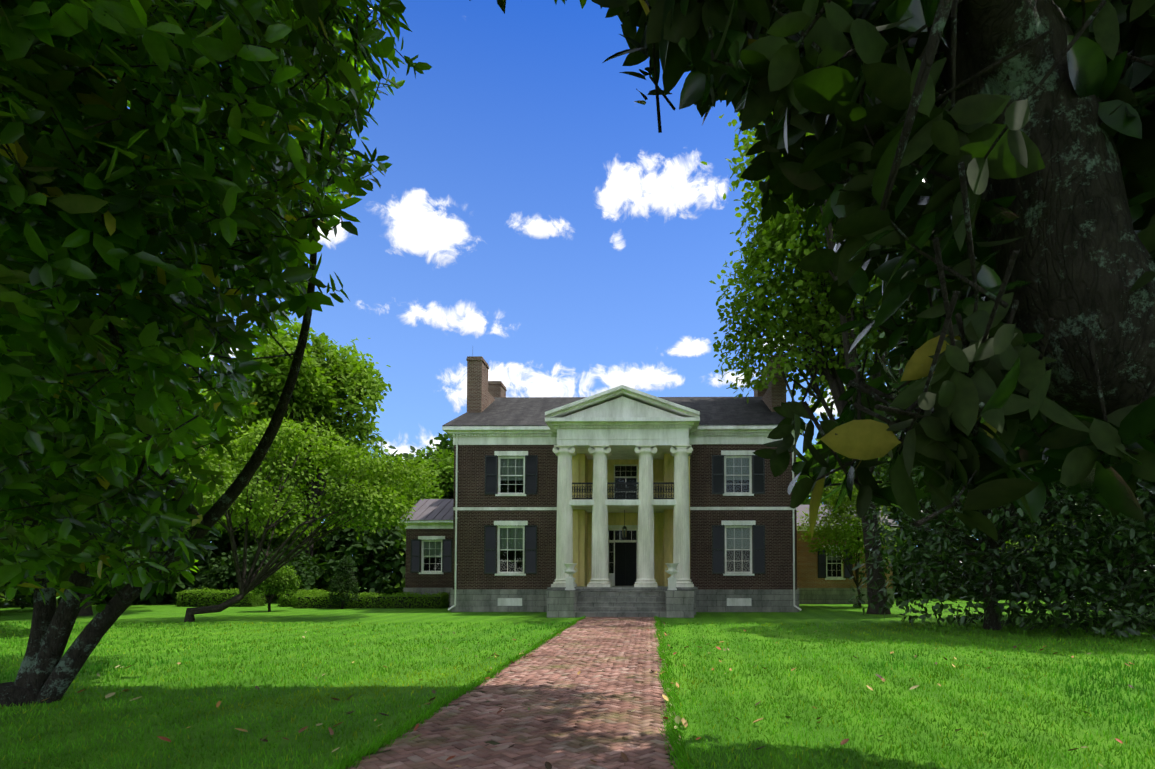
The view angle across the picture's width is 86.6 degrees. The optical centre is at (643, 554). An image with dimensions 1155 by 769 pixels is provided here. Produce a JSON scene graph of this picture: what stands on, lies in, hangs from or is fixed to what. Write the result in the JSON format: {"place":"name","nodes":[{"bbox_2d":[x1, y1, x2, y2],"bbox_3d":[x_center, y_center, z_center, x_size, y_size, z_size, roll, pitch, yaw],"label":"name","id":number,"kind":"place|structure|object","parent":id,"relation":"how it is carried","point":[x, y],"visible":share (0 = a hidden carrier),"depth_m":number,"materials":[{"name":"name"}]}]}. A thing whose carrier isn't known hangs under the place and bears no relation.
{"place":"outdoors","nodes":[
{"label":"outdoors","id":0,"kind":"place"},
{"bbox_2d":[97,0,1046,557],"label":"sky","id":1,"kind":"structure","parent":0,"point":[531,217],"materials":[{"name":"blue"}]},
{"bbox_2d":[0,587,1154,768],"bbox_3d":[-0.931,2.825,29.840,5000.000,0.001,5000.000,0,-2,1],"label":"lawn","id":2,"kind":"structure","parent":0,"point":[166,612],"depth_m":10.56,"materials":[{"name":"green plant"}]},
{"bbox_2d":[0,583,113,605],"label":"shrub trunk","id":3,"kind":"object","parent":2,"relation":"on","point":[27,598],"depth_m":34.56,"materials":[{"name":"green plant"}]},
{"bbox_2d":[1,538,160,608],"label":"bush","id":4,"kind":"object","parent":2,"relation":"on","point":[106,588],"visible":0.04,"depth_m":31.74,"materials":[{"name":"green plant"}]},
{"bbox_2d":[9,440,164,550],"bbox_3d":[-19.566,-2.291,18.115,8.495,10.006,9.824,0,-2,1],"label":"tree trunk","id":5,"kind":"object","parent":2,"relation":"on","point":[18,520],"depth_m":19.24,"materials":[{"name":"green plant"}]},
{"bbox_2d":[78,367,234,615],"bbox_3d":[-24.616,-3.361,27.475,10.825,12.798,10.495,-1,-2,33],"label":"tree","id":6,"kind":"object","parent":2,"relation":"on","point":[84,611],"depth_m":28.24,"materials":[{"name":"green plant"}]},
{"bbox_2d":[56,508,267,604],"bbox_3d":[-32.021,-0.342,40.070,13.317,8.174,8.968,0,-2,1],"label":"shrub","id":7,"kind":"object","parent":2,"relation":"on","point":[184,583],"visible":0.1,"depth_m":38.40,"materials":[{"name":"green plant"}]},
{"bbox_2d":[0,0,431,706],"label":"tree","id":8,"kind":"object","parent":2,"relation":"on","point":[154,216],"visible":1,"depth_m":5.65,"materials":[{"name":"green plant"}]},
{"bbox_2d":[175,586,265,606],"bbox_3d":[-24.365,2.459,35.229,4.688,1.213,1.455,0,-2,1],"label":"boxwood hedge","id":9,"kind":"object","parent":2,"relation":"on","point":[193,598],"visible":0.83,"depth_m":34.77,"materials":[{"name":"green plant"}]},
{"bbox_2d":[172,443,321,582],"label":"tree","id":10,"kind":"object","parent":2,"relation":"on","point":[302,481],"visible":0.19,"depth_m":41.62,"materials":[{"name":"green plant"}]},
{"bbox_2d":[201,544,326,595],"bbox_3d":[-24.577,1.377,39.608,6.618,4.175,6.426,0,-2,1],"label":"shrub","id":11,"kind":"object","parent":2,"relation":"on","point":[308,568],"visible":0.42,"depth_m":38.59,"materials":[{"name":"green plant"}]},
{"bbox_2d":[204,390,337,543],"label":"tree","id":12,"kind":"object","parent":2,"relation":"on","point":[229,442],"depth_m":50.30,"materials":[{"name":"green plant"}]},
{"bbox_2d":[194,531,358,600],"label":"bush","id":13,"kind":"object","parent":2,"relation":"on","point":[280,539],"visible":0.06,"depth_m":44.61,"materials":[{"name":"green plant"}]},
{"bbox_2d":[251,565,303,611],"bbox_3d":[-18.241,1.771,30.407,2.338,2.746,2.087,1,-2,-28],"label":"tree","id":14,"kind":"object","parent":2,"relation":"on","point":[274,583],"visible":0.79,"depth_m":30.12,"materials":[{"name":"green plant"}]},
{"bbox_2d":[164,415,446,621],"bbox_3d":[-14.173,-1.447,25.427,11.071,8.830,7.378,1,-2,-25],"label":"tree","id":15,"kind":"object","parent":2,"relation":"on","point":[361,500],"visible":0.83,"depth_m":24.67,"materials":[{"name":"green plant"}]},
{"bbox_2d":[225,314,391,584],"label":"tree","id":16,"kind":"object","parent":2,"relation":"on","point":[323,388],"visible":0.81,"depth_m":43.15,"materials":[{"name":"green plant"}]},
{"bbox_2d":[277,588,349,606],"bbox_3d":[-18.977,2.511,35.158,3.947,1.109,1.511,0,-2,1],"label":"boxwood hedge","id":17,"kind":"object","parent":2,"relation":"on","point":[284,600],"visible":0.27,"depth_m":34.71,"materials":[{"name":"green plant"}]},
{"bbox_2d":[255,434,402,536],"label":"tree","id":18,"kind":"object","parent":2,"relation":"on","point":[387,450],"depth_m":58.63,"materials":[{"name":"green plant"}]},
{"bbox_2d":[328,555,359,608],"bbox_3d":[-16.005,1.598,32.668,1.629,3.250,1.774,0,-2,1],"label":"shrub","id":19,"kind":"object","parent":2,"relation":"on","point":[343,585],"visible":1,"depth_m":32.43,"materials":[{"name":"green plant"}]},
{"bbox_2d":[295,516,405,596],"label":"shrub","id":20,"kind":"object","parent":2,"relation":"on","point":[349,547],"visible":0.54,"depth_m":45.24,"materials":[{"name":"green plant"}]},
{"bbox_2d":[291,591,449,608],"bbox_3d":[-14.908,2.514,33.341,8.521,0.977,1.203,0,-2,1],"label":"boxwood hedge","id":21,"kind":"object","parent":2,"relation":"on","point":[394,601],"visible":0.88,"depth_m":33.05,"materials":[{"name":"green plant"}]},
{"bbox_2d":[358,528,405,594],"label":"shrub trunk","id":22,"kind":"object","parent":2,"relation":"on","point":[393,577],"depth_m":45.91,"materials":[{"name":"green plant"}]},
{"bbox_2d":[318,458,447,596],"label":"tree","id":23,"kind":"object","parent":2,"relation":"on","point":[421,494],"visible":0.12,"depth_m":49.48,"materials":[{"name":"green plant"}]},
{"bbox_2d":[338,433,453,524],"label":"tree","id":24,"kind":"object","parent":2,"relation":"on","point":[444,443],"visible":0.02,"depth_m":62.50,"materials":[{"name":"green plant"}]},
{"bbox_2d":[396,443,453,498],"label":"tree","id":25,"kind":"object","parent":2,"relation":"on","point":[445,484],"visible":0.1,"depth_m":57.53,"materials":[{"name":"green plant"}]},
{"bbox_2d":[344,623,681,768],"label":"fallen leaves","id":26,"kind":"object","parent":2,"relation":"on","point":[493,742],"depth_m":8.01,"materials":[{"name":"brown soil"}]},
{"bbox_2d":[346,617,683,768],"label":"brick path bricks","id":27,"kind":"object","parent":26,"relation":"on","point":[572,719],"visible":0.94,"depth_m":7.70,"materials":[{"name":"red brick"}]},
{"bbox_2d":[315,615,693,768],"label":"path edge grass tufts","id":28,"kind":"object","parent":27,"relation":"on","point":[671,733],"visible":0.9,"depth_m":7.57,"materials":[{"name":"green plant"}]},
{"bbox_2d":[23,622,1134,768],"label":"fallen leaves","id":29,"kind":"object","parent":2,"relation":"on","point":[624,757],"depth_m":7.83,"materials":[{"name":"brown plant"}]},
{"bbox_2d":[399,385,896,610],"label":"house trim","id":30,"kind":"structure","parent":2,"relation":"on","point":[622,421],"depth_m":29.75,"materials":[{"name":"white paint"}]},
{"bbox_2d":[563,563,576,589],"bbox_3d":[-3.188,0.980,26.577,0.610,1.160,0.610,0,-2,1],"label":"garden urn","id":31,"kind":"object","parent":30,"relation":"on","point":[570,579],"visible":1,"depth_m":26.40,"materials":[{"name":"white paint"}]},
{"bbox_2d":[572,482,673,498],"bbox_3d":[-0.949,-2.958,28.441,4.788,0.780,0.070,0,-2,1],"label":"balcony railing","id":32,"kind":"object","parent":30,"relation":"attached to","point":[617,489],"visible":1,"depth_m":28.43,"materials":[{"name":"black metal"}]},
{"bbox_2d":[403,586,894,617],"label":"house stone foundation steps","id":33,"kind":"structure","parent":2,"relation":"on","point":[624,601],"depth_m":29.70,"materials":[{"name":"grey stone"}]},
{"bbox_2d":[551,445,576,586],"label":"ionic column","id":34,"kind":"structure","parent":33,"relation":"on","point":[564,529],"depth_m":28.16,"materials":[{"name":"paint"}]},
{"bbox_2d":[587,445,611,586],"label":"ionic column","id":35,"kind":"structure","parent":33,"relation":"on","point":[599,572],"depth_m":28.13,"materials":[{"name":"paint"}]},
{"bbox_2d":[634,445,657,586],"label":"ionic column","id":36,"kind":"structure","parent":33,"relation":"on","point":[645,454],"depth_m":28.10,"materials":[{"name":"paint"}]},
{"bbox_2d":[665,563,678,589],"bbox_3d":[1.251,0.978,26.527,0.610,1.160,0.610,0,-2,1],"label":"garden urn","id":37,"kind":"object","parent":33,"relation":"on","point":[671,571],"visible":1,"depth_m":26.35,"materials":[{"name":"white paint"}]},
{"bbox_2d":[670,445,693,586],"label":"ionic column","id":38,"kind":"structure","parent":33,"relation":"on","point":[681,528],"depth_m":28.09,"materials":[{"name":"paint"}]},
{"bbox_2d":[277,0,1154,541],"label":"magnolia tree","id":39,"kind":"object","parent":2,"relation":"on","point":[985,168],"visible":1,"depth_m":2.15,"materials":[{"name":"green plant"}]},
{"bbox_2d":[701,112,916,614],"bbox_3d":[10.884,-9.915,28.953,16.144,26.001,15.013,0,-2,1],"label":"tree","id":40,"kind":"object","parent":2,"relation":"on","point":[808,317],"visible":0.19,"depth_m":30.25,"materials":[{"name":"green plant"}]},
{"bbox_2d":[797,472,905,606],"bbox_3d":[11.303,-0.869,34.616,6.110,8.315,5.325,-2,-3,41],"label":"tree","id":41,"kind":"object","parent":2,"relation":"on","point":[854,538],"visible":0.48,"depth_m":33.97,"materials":[{"name":"green plant"}]},
{"bbox_2d":[796,438,952,538],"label":"tree","id":42,"kind":"object","parent":2,"relation":"on","point":[808,456],"visible":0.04,"depth_m":60.59,"materials":[{"name":"green plant"}]},
{"bbox_2d":[892,533,922,598],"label":"shrub","id":43,"kind":"object","parent":2,"relation":"on","point":[897,582],"visible":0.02,"depth_m":47.59,"materials":[{"name":"green plant"}]},
{"bbox_2d":[818,381,1034,597],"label":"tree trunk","id":44,"kind":"object","parent":2,"relation":"on","point":[883,468],"depth_m":49.93,"materials":[{"name":"green plant"}]},
{"bbox_2d":[893,534,1007,598],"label":"bush","id":45,"kind":"object","parent":2,"relation":"on","point":[937,583],"visible":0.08,"depth_m":48.47,"materials":[{"name":"green plant"}]},
{"bbox_2d":[902,490,1060,540],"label":"tree","id":46,"kind":"object","parent":2,"relation":"on","point":[969,531],"depth_m":56.54,"materials":[{"name":"green plant"}]},
{"bbox_2d":[844,296,1154,637],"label":"bush","id":47,"kind":"object","parent":2,"relation":"on","point":[991,560],"visible":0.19,"depth_m":19.28,"materials":[{"name":"green plant"}]},
{"bbox_2d":[942,501,1074,599],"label":"bush","id":48,"kind":"object","parent":2,"relation":"on","point":[973,590],"depth_m":46.93,"materials":[{"name":"green plant"}]},
{"bbox_2d":[995,469,1154,638],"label":"shrub","id":49,"kind":"object","parent":2,"relation":"on","point":[1136,568],"visible":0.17,"depth_m":17.98,"materials":[{"name":"green plant"}]},
{"bbox_2d":[999,515,1154,598],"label":"bush","id":50,"kind":"object","parent":2,"relation":"on","point":[1009,573],"depth_m":35.77,"materials":[{"name":"green plant"}]},
{"bbox_2d":[1042,481,1154,623],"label":"bush","id":51,"kind":"object","parent":2,"relation":"on","point":[1099,593],"visible":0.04,"depth_m":23.67,"materials":[{"name":"green plant"}]},
{"bbox_2d":[405,444,796,589],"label":"brick house walls","id":52,"kind":"structure","parent":0,"point":[777,575],"depth_m":30.00,"materials":[{"name":"brown brick"}]},
{"bbox_2d":[444,397,805,459],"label":"roof","id":53,"kind":"structure","parent":52,"relation":"on","point":[533,410],"depth_m":32.43,"materials":[{"name":"grey"}]},
{"bbox_2d":[466,355,785,412],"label":"chimneys","id":54,"kind":"object","parent":53,"relation":"on","point":[482,391],"visible":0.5,"depth_m":32.36,"materials":[{"name":"brown brick"}]},
{"bbox_2d":[410,455,852,577],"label":"window shutters","id":55,"kind":"object","parent":52,"relation":"attached to","point":[758,484],"visible":0.9,"depth_m":29.99,"materials":[{"name":"black wood"}]},
{"bbox_2d":[401,498,898,525],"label":"house wing metal roofs","id":56,"kind":"structure","parent":52,"relation":"on","point":[433,509],"depth_m":35.90,"materials":[{"name":"grey metal"}]},
{"bbox_2d":[622,510,626,539],"bbox_3d":[-0.929,-1.461,30.189,0.258,1.470,0.226,0,-2,1],"label":"hanging lantern","id":57,"kind":"object","parent":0,"point":[624,527],"visible":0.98,"depth_m":30.16,"materials":[{"name":"black metal"}]},
{"bbox_2d":[572,453,689,585],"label":"cream portico walls","id":58,"kind":"structure","parent":0,"point":[582,468],"depth_m":30.43,"materials":[{"name":"beige paint"}]},
{"bbox_2d":[615,542,636,585],"bbox_3d":[-0.913,0.504,31.576,1.120,2.240,0.060,0,-2,1],"label":"front door","id":59,"kind":"structure","parent":58,"relation":"in","point":[625,563],"depth_m":31.55,"materials":[{"name":"black wood"}]},
{"bbox_2d":[424,458,839,576],"bbox_3d":[0.068,-1.673,34.418,24.790,5.882,8.658,0,-2,1],"label":"house window glass","id":60,"kind":"object","parent":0,"point":[622,529],"visible":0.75,"depth_m":30.16,"materials":[{"name":"glass"}]},
{"bbox_2d":[424,466,840,576],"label":"house interiors","id":61,"kind":"object","parent":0,"point":[731,560],"depth_m":32.33,"materials":[{"name":"black"}]},
{"bbox_2d":[424,458,840,559],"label":"house curtains","id":62,"kind":"object","parent":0,"point":[730,532],"depth_m":30.30,"materials":[{"name":"white fabric"}]},
{"bbox_2d":[797,531,892,587],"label":"brick wall","id":63,"kind":"structure","parent":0,"point":[807,569],"depth_m":38.37,"materials":[{"name":"brick"}]}
]}

